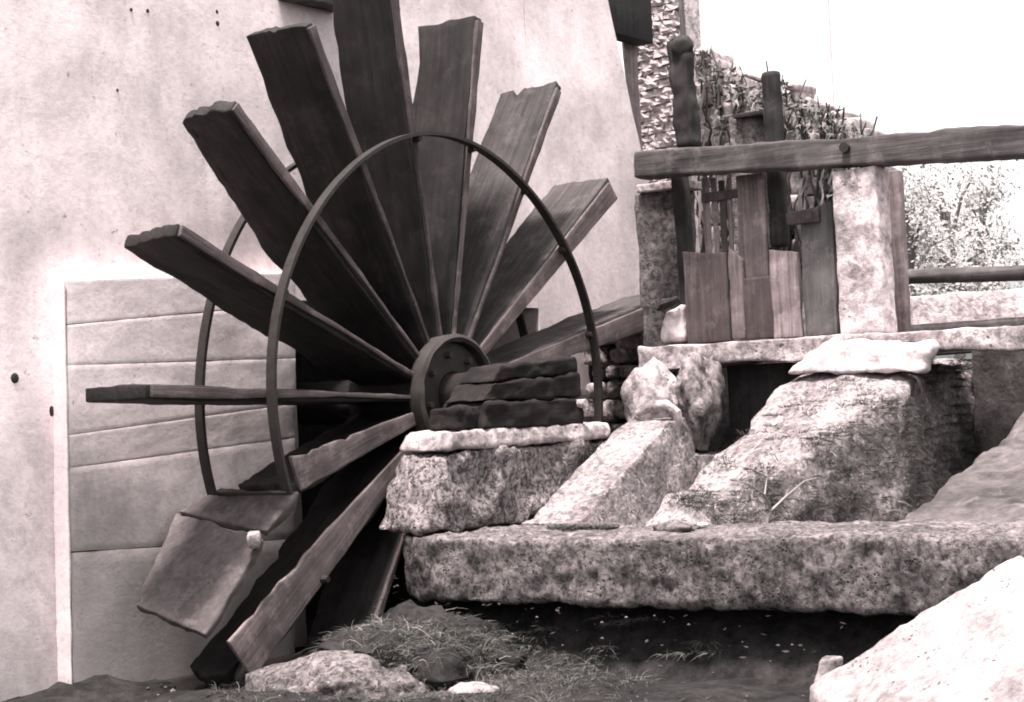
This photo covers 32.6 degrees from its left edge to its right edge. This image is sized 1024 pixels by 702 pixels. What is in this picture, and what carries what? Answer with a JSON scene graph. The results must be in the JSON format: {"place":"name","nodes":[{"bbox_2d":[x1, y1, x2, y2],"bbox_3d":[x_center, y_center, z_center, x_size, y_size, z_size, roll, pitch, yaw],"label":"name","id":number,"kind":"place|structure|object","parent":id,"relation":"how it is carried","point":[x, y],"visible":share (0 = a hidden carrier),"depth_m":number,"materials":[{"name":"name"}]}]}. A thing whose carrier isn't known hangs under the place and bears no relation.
{"place":"outdoors","nodes":[
{"label":"outdoors","id":0,"kind":"place"},
{"bbox_2d":[156,652,301,690],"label":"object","id":1,"kind":"structure","parent":0,"point":[181,683],"depth_m":6.26,"materials":[{"name":"black stone"}]},
{"bbox_2d":[2,359,971,701],"bbox_3d":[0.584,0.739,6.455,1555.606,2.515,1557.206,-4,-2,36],"label":"ground","id":2,"kind":"structure","parent":0,"point":[102,689],"depth_m":5.63,"materials":[{"name":"soil"}]},
{"bbox_2d":[0,0,652,701],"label":"mill building","id":3,"kind":"structure","parent":2,"relation":"on","point":[102,158],"depth_m":6.39,"materials":[{"name":"paint"}]},
{"bbox_2d":[245,650,431,698],"bbox_3d":[-0.575,1.172,5.916,0.682,0.339,0.548,-4,-2,36],"label":"mottled boulder","id":4,"kind":"object","parent":2,"relation":"on","point":[334,672],"visible":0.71,"depth_m":5.75,"materials":[{"name":"stone"}]},
{"bbox_2d":[317,599,527,691],"bbox_3d":[-0.335,1.149,6.138,0.798,0.542,0.887,-4,-2,36],"label":"mound","id":5,"kind":"object","parent":2,"relation":"on","point":[453,667],"visible":0.53,"depth_m":5.95,"materials":[{"name":"plant"}]},
{"bbox_2d":[126,502,803,701],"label":"pebbles","id":6,"kind":"object","parent":2,"relation":"on","point":[443,698],"visible":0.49,"depth_m":5.81,"materials":[{"name":"grey stone"}]},
{"bbox_2d":[204,607,727,701],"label":"grass","id":7,"kind":"structure","parent":2,"relation":"on","point":[435,631],"depth_m":5.92,"materials":[{"name":"plant"}]},
{"bbox_2d":[448,681,498,692],"bbox_3d":[-0.123,1.123,5.718,0.205,0.082,0.146,-4,-2,36],"label":"stone","id":8,"kind":"object","parent":2,"relation":"on","point":[462,687],"visible":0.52,"depth_m":5.68,"materials":[{"name":"white stone"}]},
{"bbox_2d":[190,578,845,701],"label":"fallen leaves","id":9,"kind":"object","parent":2,"relation":"on","point":[436,603],"visible":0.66,"depth_m":5.62,"materials":[{"name":"plant"}]},
{"bbox_2d":[343,406,917,698],"bbox_3d":[0.316,0.709,6.612,2.703,0.902,1.230,-1,-2,-35],"label":"straw","id":10,"kind":"object","parent":2,"relation":"on","point":[395,622],"visible":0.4,"depth_m":6.07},
{"bbox_2d":[583,332,733,452],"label":"rubble wall","id":11,"kind":"structure","parent":2,"relation":"on","point":[619,360],"depth_m":8.58,"materials":[{"name":"stone"}]},
{"bbox_2d":[637,0,707,252],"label":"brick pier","id":12,"kind":"structure","parent":2,"relation":"on","point":[656,101],"depth_m":9.99,"materials":[{"name":"stone"}]},
{"bbox_2d":[693,47,895,363],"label":"ruined wall","id":13,"kind":"structure","parent":2,"relation":"on","point":[808,91],"depth_m":8.97,"materials":[{"name":"stone"}]},
{"bbox_2d":[693,46,877,289],"bbox_3d":[1.322,-0.969,8.863,1.117,1.290,0.158,-4,-2,36],"label":"dead creeper","id":14,"kind":"object","parent":13,"relation":"attached to","point":[831,131],"visible":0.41,"depth_m":8.85,"materials":[{"name":"grey plant"}]},
{"bbox_2d":[814,656,842,682],"bbox_3d":[0.907,1.021,4.993,0.100,0.298,0.083,-4,-2,36],"label":"stone stub","id":15,"kind":"object","parent":2,"relation":"on","point":[827,664],"visible":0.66,"depth_m":4.98,"materials":[{"name":"grey stone"}]},
{"bbox_2d":[809,556,1023,701],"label":"foreground boulder","id":16,"kind":"object","parent":2,"relation":"on","point":[966,644],"visible":1,"depth_m":4.64,"materials":[{"name":"stone"}]},
{"bbox_2d":[887,121,1004,296],"bbox_3d":[2.750,-0.717,12.385,1.392,1.729,1.314,-4,-2,36],"label":"leafy tree","id":17,"kind":"object","parent":2,"relation":"on","point":[915,241],"visible":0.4,"depth_m":12.25,"materials":[{"name":"grey plant"}]},
{"bbox_2d":[904,161,1023,358],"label":"leafy tree","id":18,"kind":"object","parent":2,"relation":"on","point":[978,246],"visible":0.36,"depth_m":12.99,"materials":[{"name":"grey plant"}]},
{"bbox_2d":[910,288,1023,353],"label":"wall","id":19,"kind":"structure","parent":2,"relation":"on","point":[962,306],"depth_m":8.64,"materials":[{"name":"stone"}]},
{"bbox_2d":[911,317,1023,355],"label":"grey kerb","id":20,"kind":"structure","parent":2,"relation":"on","point":[1007,321],"depth_m":8.39,"materials":[{"name":"brown stone"}]},
{"bbox_2d":[915,160,1023,292],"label":"leafy tree","id":21,"kind":"object","parent":2,"relation":"on","point":[986,201],"visible":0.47,"depth_m":13.90,"materials":[{"name":"grey plant"}]},
{"bbox_2d":[420,600,915,687],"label":"bank","id":22,"kind":"structure","parent":0,"point":[822,634],"depth_m":5.83,"materials":[{"name":"soil"}]},
{"bbox_2d":[403,519,1023,616],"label":"stone slab","id":23,"kind":"structure","parent":22,"relation":"on","point":[907,567],"depth_m":5.71,"materials":[{"name":"grey stone"}]},
{"bbox_2d":[379,422,610,535],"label":"stone block","id":24,"kind":"structure","parent":23,"relation":"on","point":[452,481],"depth_m":6.66,"materials":[{"name":"grey stone"}]},
{"bbox_2d":[428,356,587,431],"bbox_3d":[-0.020,0.174,6.986,0.252,0.307,0.833,-4,-2,36],"label":"axle bearing","id":25,"kind":"object","parent":24,"relation":"on","point":[532,388],"visible":0.94,"depth_m":6.90,"materials":[{"name":"wood"}]},
{"bbox_2d":[86,0,643,687],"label":"water wheel","id":26,"kind":"object","parent":25,"relation":"on","point":[406,266],"visible":0.65,"depth_m":6.80,"materials":[{"name":"brown wood"}]},
{"bbox_2d":[562,522,585,531],"bbox_3d":[0.226,0.645,6.367,0.106,0.050,0.067,-6,-4,58],"label":"loose stone","id":27,"kind":"object","parent":23,"relation":"on","point":[571,523],"visible":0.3,"depth_m":6.35,"materials":[{"name":"grey stone"}]},
{"bbox_2d":[600,521,619,529],"bbox_3d":[0.357,0.638,6.392,0.078,0.035,0.043,-4,-2,36],"label":"loose stone","id":28,"kind":"object","parent":23,"relation":"on","point":[612,525],"visible":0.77,"depth_m":6.37,"materials":[{"name":"grey stone"}]},
{"bbox_2d":[521,417,717,526],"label":"channel wall","id":29,"kind":"structure","parent":23,"relation":"on","point":[633,473],"depth_m":7.08,"materials":[{"name":"stone"}]},
{"bbox_2d":[620,351,725,450],"bbox_3d":[0.693,0.225,7.614,0.369,0.437,0.493,-4,-2,36],"label":"round boulder","id":30,"kind":"object","parent":29,"relation":"on","point":[693,393],"visible":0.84,"depth_m":7.53,"materials":[{"name":"stone"}]},
{"bbox_2d":[652,521,694,532],"bbox_3d":[0.563,0.620,6.124,0.175,0.047,0.061,-4,-2,36],"label":"loose stone","id":31,"kind":"object","parent":23,"relation":"on","point":[680,527],"visible":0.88,"depth_m":6.10,"materials":[{"name":"grey stone"}]},
{"bbox_2d":[697,522,708,527],"bbox_3d":[0.678,0.618,6.218,0.048,0.021,0.029,-4,-2,36],"label":"loose stone","id":32,"kind":"object","parent":23,"relation":"on","point":[702,524],"visible":1,"depth_m":6.21,"materials":[{"name":"white stone"}]},
{"bbox_2d":[617,0,1023,358],"label":"sky","id":33,"kind":"structure","parent":0,"point":[912,65],"materials":[{"name":"white"}]},
{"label":"channel floor","id":34,"kind":"structure","parent":0,"visible":0},
{"bbox_2d":[646,358,977,525],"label":"channel wall","id":35,"kind":"structure","parent":34,"relation":"on","point":[794,465],"depth_m":6.89,"materials":[{"name":"stone"}]},
{"bbox_2d":[727,363,803,444],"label":"gate","id":36,"kind":"structure","parent":35,"relation":"attached to","point":[752,388],"depth_m":7.79,"materials":[{"name":"black wood"}]},
{"bbox_2d":[546,355,986,530],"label":"weeds","id":37,"kind":"object","parent":35,"relation":"on","point":[960,367],"visible":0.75,"depth_m":6.85,"materials":[{"name":"plant"}]},
{"bbox_2d":[731,462,819,523],"bbox_3d":[0.963,0.518,6.417,0.044,0.228,0.647,-4,-3,39],"label":"dry branch","id":38,"kind":"object","parent":35,"relation":"on","point":[775,506],"visible":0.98,"depth_m":6.38,"materials":[{"name":"wood"}]},
{"bbox_2d":[637,325,1023,371],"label":"stone lintel","id":39,"kind":"structure","parent":35,"relation":"on","point":[997,339],"depth_m":7.47,"materials":[{"name":"grey stone"}]},
{"bbox_2d":[634,190,695,346],"bbox_3d":[0.740,-0.367,8.298,0.257,0.780,0.177,-4,-2,36],"label":"stone jamb","id":40,"kind":"object","parent":39,"relation":"on","point":[657,245],"visible":0.52,"depth_m":8.25,"materials":[{"name":"grey stone"}]},
{"bbox_2d":[636,180,701,193],"bbox_3d":[0.750,-0.771,8.277,0.261,0.043,0.204,-4,-2,36],"label":"stone ledge","id":41,"kind":"object","parent":40,"relation":"on","point":[663,186],"visible":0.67,"depth_m":8.21,"materials":[{"name":"grey stone"}]},
{"bbox_2d":[661,305,687,342],"bbox_3d":[0.757,-0.122,8.051,0.132,0.174,0.111,-4,-2,36],"label":"white stone","id":42,"kind":"object","parent":39,"relation":"on","point":[674,327],"visible":0.91,"depth_m":8.01,"materials":[{"name":"stone"}]},
{"bbox_2d":[656,296,678,310],"bbox_3d":[0.709,-0.217,7.998,0.121,0.064,0.052,-4,-2,36],"label":"driftwood","id":43,"kind":"object","parent":42,"relation":"on","point":[665,303],"visible":1,"depth_m":7.98,"materials":[{"name":"black wood"}]},
{"bbox_2d":[667,34,700,304],"bbox_3d":[0.816,-0.755,8.114,0.139,1.438,0.119,-4,-2,36],"label":"timber post","id":44,"kind":"object","parent":39,"relation":"on","point":[686,115],"visible":0.71,"depth_m":8.09,"materials":[{"name":"black wood"}]},
{"bbox_2d":[678,0,685,34],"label":"thin pole","id":45,"kind":"object","parent":44,"relation":"on","point":[682,17],"visible":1,"depth_m":8.13,"materials":[{"name":"grey wood"}]},
{"bbox_2d":[730,110,769,340],"bbox_3d":[1.230,-0.585,8.782,0.201,1.212,0.182,-4,-2,36],"label":"grey bracket","id":46,"kind":"object","parent":39,"relation":"on","point":[746,127],"visible":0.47,"depth_m":8.77,"materials":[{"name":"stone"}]},
{"bbox_2d":[683,172,840,343],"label":"sluice gate","id":47,"kind":"structure","parent":39,"relation":"on","point":[767,297],"depth_m":7.80,"materials":[{"name":"grey wood"}]},
{"bbox_2d":[761,70,789,338],"bbox_3d":[1.178,-0.651,7.824,0.112,1.207,0.070,-4,-2,36],"label":"timber post","id":48,"kind":"object","parent":39,"relation":"on","point":[773,117],"visible":0.63,"depth_m":7.80,"materials":[{"name":"black wood"}]},
{"bbox_2d":[832,165,897,333],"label":"stone pillar","id":49,"kind":"structure","parent":39,"relation":"on","point":[863,232],"depth_m":7.40,"materials":[{"name":"grey stone"}]},
{"bbox_2d":[634,125,1023,179],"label":"timber beam","id":50,"kind":"structure","parent":49,"relation":"on","point":[974,144],"depth_m":7.45,"materials":[{"name":"grey wood"}]},
{"bbox_2d":[889,170,910,332],"bbox_3d":[1.660,-0.382,7.583,0.105,0.800,0.056,-4,-2,36],"label":"grey plank","id":51,"kind":"object","parent":39,"relation":"on","point":[899,240],"visible":0.41,"depth_m":7.55,"materials":[{"name":"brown wood"}]},
{"bbox_2d":[788,338,938,374],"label":"white block","id":52,"kind":"structure","parent":35,"relation":"on","point":[841,357],"depth_m":7.20,"materials":[{"name":"stone"}]},
{"bbox_2d":[904,412,1023,523],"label":"channel wall","id":53,"kind":"structure","parent":34,"relation":"on","point":[987,487],"depth_m":6.08,"materials":[{"name":"grey stone"}]},
{"bbox_2d":[971,350,1023,455],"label":"retaining wall","id":54,"kind":"structure","parent":34,"relation":"on","point":[999,400],"depth_m":7.50,"materials":[{"name":"grey stone"}]},
{"bbox_3d":[1.803,-0.168,8.327,0.064,0.428,0.068,-4,-2,36],"label":"rail stump","id":55,"kind":"object","parent":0,"visible":0},
{"bbox_2d":[908,265,1023,283],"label":"round rail","id":56,"kind":"object","parent":55,"relation":"attached to","point":[968,274],"visible":0.81,"depth_m":8.15,"materials":[{"name":"grey wood"}]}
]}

